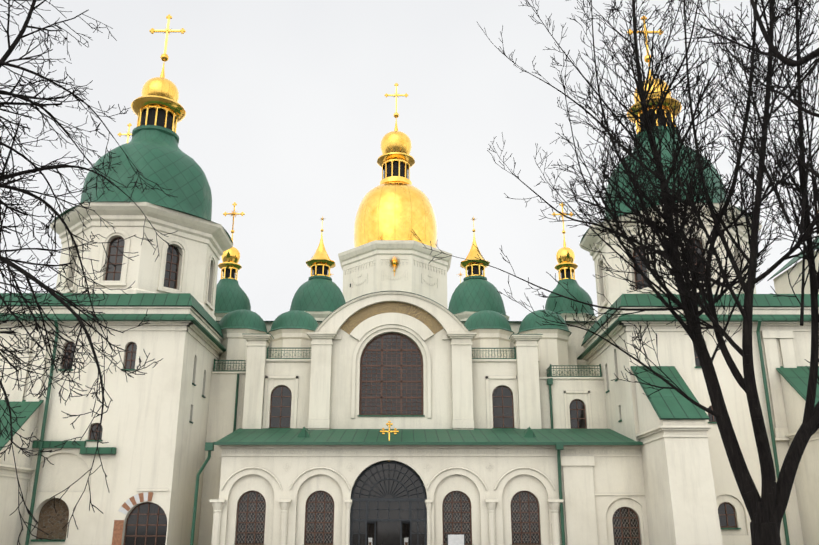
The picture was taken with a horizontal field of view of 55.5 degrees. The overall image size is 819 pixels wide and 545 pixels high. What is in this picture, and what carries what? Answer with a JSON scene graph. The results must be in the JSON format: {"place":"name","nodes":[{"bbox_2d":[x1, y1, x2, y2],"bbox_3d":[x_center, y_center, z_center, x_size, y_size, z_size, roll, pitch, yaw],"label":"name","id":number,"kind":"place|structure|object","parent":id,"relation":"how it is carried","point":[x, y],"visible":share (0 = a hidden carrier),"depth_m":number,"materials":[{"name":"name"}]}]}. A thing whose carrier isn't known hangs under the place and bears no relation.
{"place":"outdoors","nodes":[
{"label":"outdoors","id":0,"kind":"place"},
{"bbox_2d":[118,14,681,460],"bbox_3d":[1.943,-3.463,58.493,51.808,36.766,30.050,0,-18,0],"label":"cathedral gilding","id":1,"kind":"object","parent":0,"point":[564,254],"visible":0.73,"depth_m":55.73,"materials":[{"name":"gold metal"}]},
{"bbox_2d":[141,62,670,247],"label":"gold domes","id":2,"kind":"structure","parent":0,"point":[395,210],"depth_m":66.07,"materials":[{"name":"gold metal"}]},
{"bbox_2d":[0,0,818,320],"label":"sky","id":3,"kind":"structure","parent":0,"point":[288,116],"materials":[{"name":"white"}]},
{"label":"ground","id":4,"kind":"structure","parent":0,"visible":0},
{"bbox_2d":[350,461,464,544],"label":"porch metalwork","id":5,"kind":"object","parent":4,"relation":"on","point":[410,509],"visible":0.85,"depth_m":37.97,"materials":[{"name":"metal"}]},
{"bbox_2d":[0,0,818,544],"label":"bare trees","id":6,"kind":"object","parent":4,"relation":"on","point":[678,252],"visible":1,"depth_m":14.05,"materials":[{"name":"black plant"}]},
{"bbox_2d":[0,202,818,544],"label":"church walls","id":7,"kind":"structure","parent":4,"relation":"on","point":[670,482],"depth_m":39.97,"materials":[{"name":"white paint"}]},
{"bbox_2d":[36,498,68,538],"bbox_3d":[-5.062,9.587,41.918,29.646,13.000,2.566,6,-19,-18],"label":"exposed masonry","id":8,"kind":"object","parent":7,"relation":"in","point":[52,522],"visible":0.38,"depth_m":37.94,"materials":[{"name":"stone"}]},
{"bbox_2d":[112,492,152,544],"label":"exposed bricks","id":9,"kind":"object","parent":7,"relation":"attached to","point":[117,533],"depth_m":37.41,"materials":[{"name":"brick"}]},
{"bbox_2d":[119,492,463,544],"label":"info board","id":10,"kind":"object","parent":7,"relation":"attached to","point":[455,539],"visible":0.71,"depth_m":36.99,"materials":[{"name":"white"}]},
{"bbox_2d":[340,302,442,334],"bbox_3d":[-1.031,2.677,45.570,6.042,2.000,0.012,0,-18,0],"label":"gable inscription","id":11,"kind":"object","parent":7,"relation":"attached to","point":[428,320],"visible":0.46,"depth_m":45.64,"materials":[{"name":"beige paint"}]},
{"bbox_2d":[62,237,736,544],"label":"window frames","id":12,"kind":"structure","parent":7,"relation":"attached to","point":[381,406],"depth_m":43.34,"materials":[{"name":"brown wood"}]},
{"bbox_2d":[63,238,735,544],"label":"window glass","id":13,"kind":"object","parent":12,"relation":"in","point":[387,532],"visible":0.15,"depth_m":40.19,"materials":[{"name":"black glass"}]},
{"bbox_2d":[51,125,759,335],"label":"green domes","id":14,"kind":"structure","parent":7,"relation":"on","point":[157,155],"depth_m":47.51,"materials":[{"name":"green metal"}]},
{"bbox_2d":[140,108,670,286],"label":"dark interiors","id":15,"kind":"object","parent":7,"relation":"in","point":[160,117],"visible":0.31,"depth_m":55.64,"materials":[{"name":"black"}]},
{"bbox_2d":[25,319,789,544],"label":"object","id":16,"kind":"object","parent":7,"relation":"attached to","point":[209,447],"visible":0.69,"depth_m":38.14,"materials":[{"name":"green metal"}]},
{"bbox_2d":[0,237,818,541],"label":"cathedral roofs","id":17,"kind":"structure","parent":7,"relation":"on","point":[670,404],"depth_m":40.37,"materials":[{"name":"green metal"}]},
{"bbox_2d":[237,492,639,544],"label":"window grilles","id":18,"kind":"object","parent":7,"relation":"in","point":[328,527],"visible":0.85,"depth_m":37.85,"materials":[{"name":"brown metal"}]}
]}

